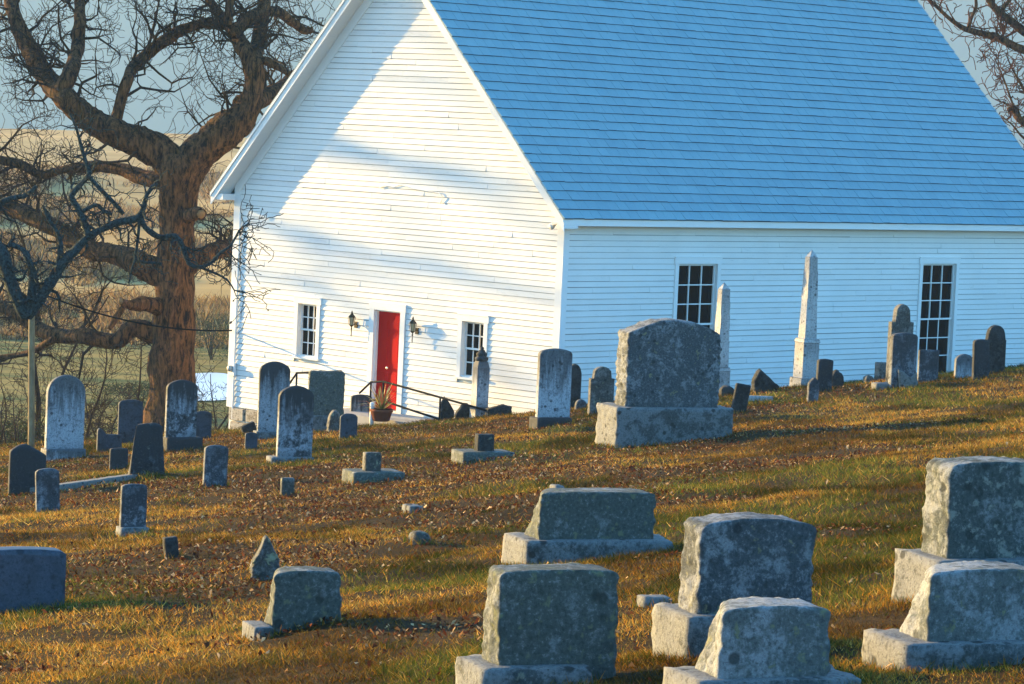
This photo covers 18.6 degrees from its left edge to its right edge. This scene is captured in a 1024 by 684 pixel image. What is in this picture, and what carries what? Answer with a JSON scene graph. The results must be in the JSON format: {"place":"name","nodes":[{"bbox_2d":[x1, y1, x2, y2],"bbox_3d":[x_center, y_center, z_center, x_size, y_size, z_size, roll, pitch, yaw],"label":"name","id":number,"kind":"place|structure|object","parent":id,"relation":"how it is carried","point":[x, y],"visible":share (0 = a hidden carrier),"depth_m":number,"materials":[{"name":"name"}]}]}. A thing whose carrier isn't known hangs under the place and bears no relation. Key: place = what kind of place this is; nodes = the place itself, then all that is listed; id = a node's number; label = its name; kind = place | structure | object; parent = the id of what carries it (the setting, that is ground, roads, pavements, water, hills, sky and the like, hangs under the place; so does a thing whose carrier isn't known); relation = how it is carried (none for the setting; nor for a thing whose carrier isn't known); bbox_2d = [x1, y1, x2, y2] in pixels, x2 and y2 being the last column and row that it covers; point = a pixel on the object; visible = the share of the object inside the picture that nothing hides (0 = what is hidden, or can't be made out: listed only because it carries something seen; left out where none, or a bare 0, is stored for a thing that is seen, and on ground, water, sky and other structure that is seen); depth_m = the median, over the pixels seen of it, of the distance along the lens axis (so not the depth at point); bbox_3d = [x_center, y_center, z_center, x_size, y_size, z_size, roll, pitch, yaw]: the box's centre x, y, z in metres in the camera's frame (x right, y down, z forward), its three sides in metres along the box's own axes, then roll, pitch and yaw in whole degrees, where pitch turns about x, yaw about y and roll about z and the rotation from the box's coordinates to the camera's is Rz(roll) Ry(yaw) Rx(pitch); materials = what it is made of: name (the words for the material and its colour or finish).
{"place":"outdoors","nodes":[
{"label":"outdoors","id":0,"kind":"place"},
{"bbox_2d":[195,373,226,400],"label":"pond","id":1,"kind":"structure","parent":0,"point":[219,378],"depth_m":143.46,"materials":[{"name":"white liquid"}]},
{"bbox_2d":[0,129,1023,683],"bbox_3d":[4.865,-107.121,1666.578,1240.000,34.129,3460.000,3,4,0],"label":"ground","id":2,"kind":"structure","parent":0,"point":[202,283],"depth_m":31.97,"materials":[{"name":"green"}]},
{"bbox_2d":[0,394,26,443],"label":"bare shrub","id":3,"kind":"object","parent":2,"relation":"on","point":[8,412],"visible":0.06,"depth_m":93.27,"materials":[{"name":"brown plant"}]},
{"bbox_2d":[0,413,44,444],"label":"evergreen bush","id":4,"kind":"object","parent":2,"relation":"on","point":[20,427],"visible":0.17,"depth_m":86.53,"materials":[{"name":"green plant"}]},
{"bbox_2d":[8,444,45,495],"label":"headstone","id":5,"kind":"object","parent":2,"relation":"on","point":[26,461],"visible":0.59,"depth_m":44.53,"materials":[{"name":"stone"}]},
{"bbox_2d":[28,316,34,447],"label":"pole","id":6,"kind":"object","parent":2,"relation":"on","point":[31,382],"visible":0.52,"depth_m":69.76,"materials":[{"name":"brown wood"}]},
{"bbox_2d":[48,296,231,330],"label":"overhead cable","id":7,"kind":"object","parent":6,"relation":"attached to","point":[135,321],"visible":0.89,"depth_m":72.01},
{"bbox_2d":[0,546,65,613],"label":"headstone","id":8,"kind":"object","parent":2,"relation":"on","point":[33,575],"visible":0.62,"depth_m":22.06,"materials":[{"name":"grey stone"}]},
{"bbox_2d":[35,468,59,511],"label":"headstone","id":9,"kind":"object","parent":2,"relation":"on","point":[47,490],"visible":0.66,"depth_m":38.77,"materials":[{"name":"stone"}]},
{"bbox_2d":[0,385,97,443],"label":"bare shrub","id":10,"kind":"object","parent":2,"relation":"on","point":[6,411],"visible":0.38,"depth_m":84.88,"materials":[{"name":"brown plant"}]},
{"bbox_2d":[19,394,99,441],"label":"bare shrub","id":11,"kind":"object","parent":2,"relation":"on","point":[39,411],"visible":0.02,"depth_m":88.99,"materials":[{"name":"brown plant"}]},
{"bbox_2d":[41,375,85,459],"bbox_3d":[-8.723,1.636,61.040,0.821,1.996,0.345,0,5,-30],"label":"headstone","id":12,"kind":"object","parent":2,"relation":"on","point":[65,416],"visible":0.81,"depth_m":60.95,"materials":[{"name":"white stone"}]},
{"bbox_2d":[0,176,156,443],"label":"sapling","id":13,"kind":"object","parent":2,"relation":"on","point":[38,400],"visible":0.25,"depth_m":89.62,"materials":[{"name":"brown plant"}]},
{"bbox_2d":[13,327,144,439],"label":"sapling","id":14,"kind":"object","parent":2,"relation":"on","point":[96,403],"visible":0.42,"depth_m":86.04,"materials":[{"name":"brown plant"}]},
{"bbox_2d":[30,474,137,493],"bbox_3d":[-6.158,2.104,45.865,0.429,0.261,2.906,4,4,24],"label":"ledger stone","id":15,"kind":"object","parent":2,"relation":"on","point":[77,484],"visible":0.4,"depth_m":45.59,"materials":[{"name":"grey stone"}]},
{"bbox_2d":[26,350,145,436],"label":"bare shrub","id":16,"kind":"object","parent":2,"relation":"on","point":[86,411],"visible":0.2,"depth_m":105.28,"materials":[{"name":"brown plant"}]},
{"bbox_2d":[84,403,115,437],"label":"bare shrub","id":17,"kind":"object","parent":2,"relation":"on","point":[102,425],"visible":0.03,"depth_m":91.69,"materials":[{"name":"brown plant"}]},
{"bbox_2d":[96,428,121,451],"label":"headstone","id":18,"kind":"object","parent":2,"relation":"on","point":[106,441],"visible":0.6,"depth_m":62.95,"materials":[{"name":"grey stone"}]},
{"bbox_2d":[0,160,233,348],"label":"brush","id":19,"kind":"object","parent":2,"relation":"on","point":[218,305],"visible":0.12,"depth_m":203.18,"materials":[{"name":"brown plant"}]},
{"bbox_2d":[109,448,127,469],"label":"headstone","id":20,"kind":"object","parent":2,"relation":"on","point":[118,457],"visible":0.6,"depth_m":52.27,"materials":[{"name":"stone"}]},
{"bbox_2d":[95,293,147,427],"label":"sapling","id":21,"kind":"object","parent":2,"relation":"on","point":[141,361],"visible":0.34,"depth_m":84.72,"materials":[{"name":"brown plant"}]},
{"bbox_2d":[117,399,142,444],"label":"headstone","id":22,"kind":"object","parent":2,"relation":"on","point":[130,415],"visible":0.53,"depth_m":69.01,"materials":[{"name":"grey stone"}]},
{"bbox_2d":[116,484,148,536],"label":"headstone","id":23,"kind":"object","parent":2,"relation":"on","point":[133,506],"visible":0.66,"depth_m":32.13,"materials":[{"name":"stone"}]},
{"bbox_2d":[0,96,283,333],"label":"lichen tree","id":24,"kind":"object","parent":2,"relation":"on","point":[38,293],"visible":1,"depth_m":57.99,"materials":[{"name":"grey plant"}]},
{"bbox_2d":[87,375,204,413],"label":"bush","id":25,"kind":"object","parent":2,"relation":"on","point":[134,387],"visible":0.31,"depth_m":128.12,"materials":[{"name":"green plant"}]},
{"bbox_2d":[128,423,164,475],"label":"headstone","id":26,"kind":"object","parent":2,"relation":"on","point":[147,454],"visible":0.77,"depth_m":46.69,"materials":[{"name":"stone"}]},
{"bbox_2d":[0,0,334,431],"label":"oak tree","id":27,"kind":"object","parent":2,"relation":"on","point":[194,157],"visible":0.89,"depth_m":79.92,"materials":[{"name":"brown plant"}]},
{"bbox_2d":[162,536,178,558],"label":"headstone","id":28,"kind":"object","parent":2,"relation":"on","point":[170,544],"visible":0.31,"depth_m":26.83,"materials":[{"name":"grey stone"}]},
{"bbox_2d":[115,351,228,433],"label":"bare shrub","id":29,"kind":"object","parent":2,"relation":"on","point":[215,416],"visible":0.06,"depth_m":101.19,"materials":[{"name":"brown plant"}]},
{"bbox_2d":[121,319,228,429],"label":"bare shrub","id":30,"kind":"object","parent":2,"relation":"on","point":[223,421],"visible":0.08,"depth_m":112.69,"materials":[{"name":"brown plant"}]},
{"bbox_2d":[123,309,229,363],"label":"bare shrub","id":31,"kind":"object","parent":2,"relation":"on","point":[210,351],"visible":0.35,"depth_m":158.27,"materials":[{"name":"plant"}]},
{"bbox_2d":[163,380,202,451],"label":"headstone","id":32,"kind":"object","parent":2,"relation":"on","point":[180,414],"visible":0.85,"depth_m":61.15,"materials":[{"name":"stone"}]},
{"bbox_2d":[196,411,211,438],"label":"headstone","id":33,"kind":"object","parent":2,"relation":"on","point":[204,424],"visible":0.44,"depth_m":68.40,"materials":[{"name":"grey stone"}]},
{"bbox_2d":[202,445,228,486],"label":"headstone","id":34,"kind":"object","parent":2,"relation":"on","point":[215,465],"visible":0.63,"depth_m":41.89,"materials":[{"name":"stone"}]},
{"bbox_2d":[240,421,256,432],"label":"fieldstone marker","id":35,"kind":"object","parent":2,"relation":"on","point":[248,427],"visible":0.38,"depth_m":70.38,"materials":[{"name":"grey stone"}]},
{"bbox_2d":[244,432,257,450],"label":"headstone","id":36,"kind":"object","parent":2,"relation":"on","point":[251,438],"visible":0.5,"depth_m":58.37,"materials":[{"name":"grey stone"}]},
{"bbox_2d":[242,621,273,640],"bbox_3d":[-1.542,1.888,18.914,0.138,0.382,0.283,1,4,-21],"label":"plinth stub","id":37,"kind":"object","parent":2,"relation":"on","point":[251,628],"visible":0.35,"depth_m":18.81,"materials":[{"name":"stone"}]},
{"bbox_2d":[250,535,279,579],"bbox_3d":[-1.901,1.800,24.065,0.237,0.642,0.167,2,4,-10],"label":"fieldstone marker","id":38,"kind":"object","parent":2,"relation":"on","point":[265,560],"visible":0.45,"depth_m":23.99,"materials":[{"name":"grey stone"}]},
{"bbox_2d":[253,361,289,439],"bbox_3d":[-4.885,1.357,63.899,0.713,1.932,0.304,1,4,-20],"label":"headstone","id":39,"kind":"object","parent":2,"relation":"on","point":[274,378],"visible":0.64,"depth_m":63.81,"materials":[{"name":"stone"}]},
{"bbox_2d":[280,477,293,496],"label":"headstone","id":40,"kind":"object","parent":2,"relation":"on","point":[287,485],"visible":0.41,"depth_m":38.37,"materials":[{"name":"grey stone"}]},
{"bbox_2d":[266,385,313,463],"bbox_3d":[-3.441,1.438,48.853,0.708,1.526,0.306,1,4,-22],"label":"headstone","id":41,"kind":"object","parent":2,"relation":"on","point":[295,422],"visible":0.81,"depth_m":48.80,"materials":[{"name":"stone"}]},
{"bbox_2d":[264,566,341,633],"bbox_3d":[-1.277,1.700,19.069,0.466,0.653,0.217,1,4,-21],"label":"headstone","id":42,"kind":"object","parent":2,"relation":"on","point":[299,595],"visible":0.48,"depth_m":18.96,"materials":[{"name":"stone"}]},
{"bbox_2d":[290,370,341,384],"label":"handrail","id":43,"kind":"object","parent":2,"relation":"on","point":[296,375],"visible":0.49,"depth_m":69.42,"materials":[{"name":"black metal"}]},
{"bbox_2d":[308,370,344,432],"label":"headstone","id":44,"kind":"object","parent":2,"relation":"on","point":[326,389],"visible":0.56,"depth_m":67.81,"materials":[{"name":"stone"}]},
{"bbox_2d":[326,410,339,431],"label":"headstone","id":45,"kind":"object","parent":2,"relation":"on","point":[333,421],"visible":0.41,"depth_m":66.40,"materials":[{"name":"grey stone"}]},
{"bbox_2d":[339,413,357,439],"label":"headstone","id":46,"kind":"object","parent":2,"relation":"on","point":[348,424],"visible":0.65,"depth_m":57.87,"materials":[{"name":"grey stone"}]},
{"bbox_2d":[350,394,371,411],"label":"headstone","id":47,"kind":"object","parent":2,"relation":"on","point":[359,399],"visible":0.43,"depth_m":70.60,"materials":[{"name":"white stone"}]},
{"bbox_2d":[369,402,374,425],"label":"marker post","id":48,"kind":"object","parent":2,"relation":"on","point":[370,415],"visible":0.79,"depth_m":68.76,"materials":[{"name":"white paint"}]},
{"bbox_2d":[342,452,404,483],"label":"headstone","id":49,"kind":"object","parent":2,"relation":"on","point":[371,470],"visible":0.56,"depth_m":40.66,"materials":[{"name":"stone"}]},
{"bbox_2d":[343,408,435,424],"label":"door landing","id":50,"kind":"object","parent":2,"relation":"on","point":[363,417],"depth_m":69.64,"materials":[{"name":"concrete"}]},
{"bbox_2d":[358,384,406,421],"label":"potted plant","id":51,"kind":"object","parent":50,"relation":"on","point":[381,413],"visible":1,"depth_m":68.66,"materials":[{"name":"green plant"}]},
{"bbox_2d":[402,504,422,513],"bbox_3d":[-0.998,1.803,31.181,0.156,0.381,0.229,1,4,-25],"label":"footstone","id":52,"kind":"object","parent":2,"relation":"on","point":[408,507],"visible":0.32,"depth_m":31.10,"materials":[{"name":"stone"}]},
{"bbox_2d":[408,530,430,544],"bbox_3d":[-0.781,1.776,26.241,0.163,0.391,0.213,1,4,-20],"label":"footstone","id":53,"kind":"object","parent":2,"relation":"on","point":[418,535],"visible":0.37,"depth_m":26.15,"materials":[{"name":"grey stone"}]},
{"bbox_2d":[359,381,486,420],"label":"handrail","id":54,"kind":"object","parent":2,"relation":"on","point":[415,390],"visible":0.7,"depth_m":68.70,"materials":[{"name":"black metal"}]},
{"bbox_2d":[440,396,453,419],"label":"fieldstone marker","id":55,"kind":"object","parent":2,"relation":"on","point":[447,410],"visible":0.6,"depth_m":68.66,"materials":[{"name":"grey stone"}]},
{"bbox_2d":[454,403,469,418],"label":"fieldstone marker","id":56,"kind":"object","parent":2,"relation":"on","point":[462,411],"visible":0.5,"depth_m":68.29,"materials":[{"name":"grey stone"}]},
{"bbox_2d":[469,347,489,417],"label":"marble pillar","id":57,"kind":"structure","parent":2,"relation":"on","point":[480,382],"depth_m":67.97,"materials":[{"name":"white stone"}]},
{"bbox_2d":[451,433,514,464],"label":"headstone","id":58,"kind":"object","parent":2,"relation":"on","point":[484,447],"visible":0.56,"depth_m":43.83,"materials":[{"name":"stone"}]},
{"bbox_2d":[485,404,511,416],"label":"fieldstone marker","id":59,"kind":"object","parent":2,"relation":"on","point":[500,408],"visible":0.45,"depth_m":67.56,"materials":[{"name":"grey stone"}]},
{"bbox_2d":[0,364,1023,683],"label":"fallen leaves","id":60,"kind":"object","parent":2,"relation":"on","point":[318,520],"visible":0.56,"depth_m":34.40,"materials":[{"name":"brown plant"}]},
{"bbox_2d":[455,562,619,683],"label":"headstone","id":61,"kind":"object","parent":2,"relation":"on","point":[546,623],"visible":0.98,"depth_m":14.68,"materials":[{"name":"stone"}]},
{"bbox_2d":[529,348,572,428],"bbox_3d":[0.708,0.982,55.496,0.693,1.748,0.366,1,4,-26],"label":"headstone","id":62,"kind":"object","parent":2,"relation":"on","point":[554,378],"visible":0.83,"depth_m":55.41,"materials":[{"name":"stone"}]},
{"bbox_2d":[549,484,563,487],"bbox_3d":[0.460,1.663,32.336,0.128,0.399,0.209,1,4,-20],"label":"footstone","id":63,"kind":"object","parent":2,"relation":"on","point":[556,486],"visible":0.21,"depth_m":32.27,"materials":[{"name":"stone"}]},
{"bbox_2d":[570,364,581,407],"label":"headstone","id":64,"kind":"object","parent":2,"relation":"on","point":[576,379],"visible":0.45,"depth_m":63.62,"materials":[{"name":"grey stone"}]},
{"bbox_2d":[575,399,586,409],"bbox_3d":[1.348,1.378,61.824,0.236,0.502,0.124,1,4,-20],"label":"footstone","id":65,"kind":"object","parent":2,"relation":"on","point":[580,403],"visible":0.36,"depth_m":61.76,"materials":[{"name":"stone"}]},
{"bbox_2d":[501,487,673,564],"bbox_3d":[0.576,1.553,23.681,1.219,0.883,0.510,1,4,-21],"label":"headstone","id":66,"kind":"object","parent":2,"relation":"on","point":[568,524],"visible":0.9,"depth_m":23.50,"materials":[{"name":"stone"}]},
{"bbox_2d":[587,366,614,414],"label":"headstone","id":67,"kind":"object","parent":2,"relation":"on","point":[601,385],"visible":0.61,"depth_m":57.59,"materials":[{"name":"grey stone"}]},
{"bbox_2d":[210,0,1023,430],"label":"church","id":68,"kind":"structure","parent":2,"relation":"on","point":[450,188],"depth_m":71.88,"materials":[{"name":"white paint"}]},
{"bbox_2d":[290,295,321,360],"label":"window","id":69,"kind":"structure","parent":68,"relation":"in","point":[311,306],"depth_m":72.86,"materials":[{"name":"white paint"}]},
{"bbox_2d":[375,311,399,409],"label":"door","id":70,"kind":"structure","parent":68,"relation":"in","point":[389,322],"depth_m":70.98,"materials":[{"name":"red paint"}]},
{"bbox_2d":[453,313,489,379],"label":"window","id":71,"kind":"structure","parent":68,"relation":"in","point":[476,326],"depth_m":69.15,"materials":[{"name":"white paint"}]},
{"bbox_2d":[672,257,722,330],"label":"window","id":72,"kind":"structure","parent":68,"relation":"in","point":[695,278],"depth_m":70.36,"materials":[{"name":"glass"}]},
{"bbox_2d":[916,257,960,373],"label":"window","id":73,"kind":"structure","parent":68,"relation":"in","point":[937,275],"depth_m":76.94,"materials":[{"name":"glass"}]},
{"bbox_2d":[636,594,671,607],"bbox_3d":[0.836,1.675,18.547,0.186,0.358,0.170,1,4,-18],"label":"footstone","id":74,"kind":"object","parent":2,"relation":"on","point":[643,600],"visible":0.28,"depth_m":18.47,"materials":[{"name":"stone"}]},
{"bbox_2d":[595,318,733,447],"bbox_3d":[2.241,0.730,45.537,1.891,2.147,0.805,1,4,-21],"label":"headstone","id":75,"kind":"object","parent":2,"relation":"on","point":[667,383],"visible":0.94,"depth_m":45.27,"materials":[{"name":"stone"}]},
{"bbox_2d":[715,283,730,388],"bbox_3d":[4.256,0.098,63.727,0.338,2.619,0.338,1,4,-26],"label":"obelisk","id":76,"kind":"object","parent":2,"relation":"on","point":[722,322],"visible":0.62,"depth_m":63.62,"materials":[{"name":"stone"}]},
{"bbox_2d":[719,385,733,395],"bbox_3d":[4.107,1.073,59.990,0.304,0.489,0.228,2,4,-10],"label":"fieldstone marker","id":77,"kind":"object","parent":2,"relation":"on","point":[725,389],"visible":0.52,"depth_m":59.88,"materials":[{"name":"grey stone"}]},
{"bbox_2d":[651,512,827,658],"bbox_3d":[1.134,1.363,15.497,0.788,1.024,0.452,1,4,-21],"label":"headstone","id":78,"kind":"object","parent":2,"relation":"on","point":[728,556],"visible":0.69,"depth_m":15.36,"materials":[{"name":"stone"}]},
{"bbox_2d":[731,383,750,412],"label":"headstone","id":79,"kind":"object","parent":2,"relation":"on","point":[741,394],"visible":0.6,"depth_m":53.78,"materials":[{"name":"grey stone"}]},
{"bbox_2d":[748,395,772,400],"bbox_3d":[4.515,1.173,57.261,0.500,0.384,0.124,2,4,-8],"label":"fallen slab","id":80,"kind":"object","parent":2,"relation":"on","point":[761,398],"depth_m":57.19,"materials":[{"name":"stone"}]},
{"bbox_2d":[662,596,860,683],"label":"headstone","id":81,"kind":"object","parent":2,"relation":"on","point":[762,640],"visible":1,"depth_m":13.82,"materials":[{"name":"stone"}]},
{"bbox_2d":[751,369,778,392],"bbox_3d":[4.873,0.888,60.327,0.543,0.746,0.254,2,4,-15],"label":"fieldstone marker","id":82,"kind":"object","parent":2,"relation":"on","point":[761,380],"visible":0.58,"depth_m":60.21,"materials":[{"name":"grey stone"}]},
{"bbox_2d":[789,250,819,386],"bbox_3d":[6.017,-0.293,63.695,0.515,3.170,0.515,1,4,-26],"label":"obelisk","id":83,"kind":"object","parent":2,"relation":"on","point":[806,352],"visible":0.78,"depth_m":63.57,"materials":[{"name":"stone"}]},
{"bbox_2d":[807,377,818,401],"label":"headstone","id":84,"kind":"object","parent":2,"relation":"on","point":[813,389],"visible":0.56,"depth_m":55.09,"materials":[{"name":"stone"}]},
{"bbox_2d":[816,359,832,391],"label":"headstone","id":85,"kind":"object","parent":2,"relation":"on","point":[824,372],"visible":0.66,"depth_m":58.42,"materials":[{"name":"stone"}]},
{"bbox_2d":[832,370,843,387],"bbox_3d":[6.171,0.850,59.747,0.308,0.643,0.292,2,4,-15],"label":"boulder","id":86,"kind":"object","parent":2,"relation":"on","point":[837,378],"visible":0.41,"depth_m":59.61,"materials":[{"name":"grey stone"}]},
{"bbox_2d":[863,375,873,382],"bbox_3d":[7.145,0.873,62.886,0.205,0.427,0.222,2,4,-15],"label":"fieldstone marker","id":87,"kind":"object","parent":2,"relation":"on","point":[867,378],"visible":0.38,"depth_m":62.78,"materials":[{"name":"grey stone"}]},
{"bbox_2d":[874,362,885,381],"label":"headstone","id":88,"kind":"object","parent":2,"relation":"on","point":[880,371],"visible":0.48,"depth_m":62.77,"materials":[{"name":"grey stone"}]},
{"bbox_2d":[871,382,888,389],"bbox_3d":[6.909,0.949,57.752,0.556,0.412,0.315,2,4,-15],"label":"fallen slab","id":89,"kind":"object","parent":2,"relation":"on","point":[876,385],"depth_m":57.58,"materials":[{"name":"stone"}]},
{"bbox_2d":[885,304,913,381],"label":"headstone","id":90,"kind":"object","parent":2,"relation":"on","point":[900,322],"visible":0.3,"depth_m":59.60,"materials":[{"name":"grey stone"}]},
{"bbox_2d":[888,333,917,388],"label":"headstone","id":91,"kind":"object","parent":2,"relation":"on","point":[903,352],"visible":0.78,"depth_m":57.57,"materials":[{"name":"stone"}]},
{"bbox_2d":[898,369,917,388],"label":"broken slab","id":92,"kind":"structure","parent":2,"relation":"on","point":[904,379],"depth_m":57.47,"materials":[{"name":"stone"}]},
{"bbox_2d":[917,350,938,382],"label":"headstone","id":93,"kind":"object","parent":2,"relation":"on","point":[928,365],"visible":0.71,"depth_m":58.98,"materials":[{"name":"stone"}]},
{"bbox_2d":[861,560,1023,672],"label":"headstone","id":94,"kind":"object","parent":2,"relation":"on","point":[968,612],"visible":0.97,"depth_m":14.48,"materials":[{"name":"stone"}]},
{"bbox_2d":[891,456,1023,603],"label":"headstone","id":95,"kind":"object","parent":2,"relation":"on","point":[973,508],"visible":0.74,"depth_m":17.40,"materials":[{"name":"stone"}]},
{"bbox_2d":[954,354,971,378],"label":"headstone","id":96,"kind":"object","parent":2,"relation":"on","point":[963,365],"visible":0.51,"depth_m":59.48,"materials":[{"name":"white stone"}]},
{"bbox_2d":[921,0,1023,149],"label":"oak tree","id":97,"kind":"object","parent":2,"relation":"on","point":[1001,14],"visible":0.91,"depth_m":101.43,"materials":[{"name":"brown plant"}]},
{"bbox_2d":[972,339,989,379],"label":"headstone","id":98,"kind":"object","parent":2,"relation":"on","point":[980,356],"visible":0.72,"depth_m":57.78,"materials":[{"name":"stone"}]},
{"bbox_2d":[985,325,1005,372],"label":"headstone","id":99,"kind":"object","parent":2,"relation":"on","point":[995,336],"visible":0.58,"depth_m":61.15,"materials":[{"name":"grey stone"}]},
{"bbox_2d":[0,0,1023,148],"bbox_3d":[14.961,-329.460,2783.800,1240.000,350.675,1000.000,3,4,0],"label":"sky","id":100,"kind":"structure","parent":0,"point":[155,121],"depth_m":2388.67,"materials":[{"name":"blue"}]}
]}

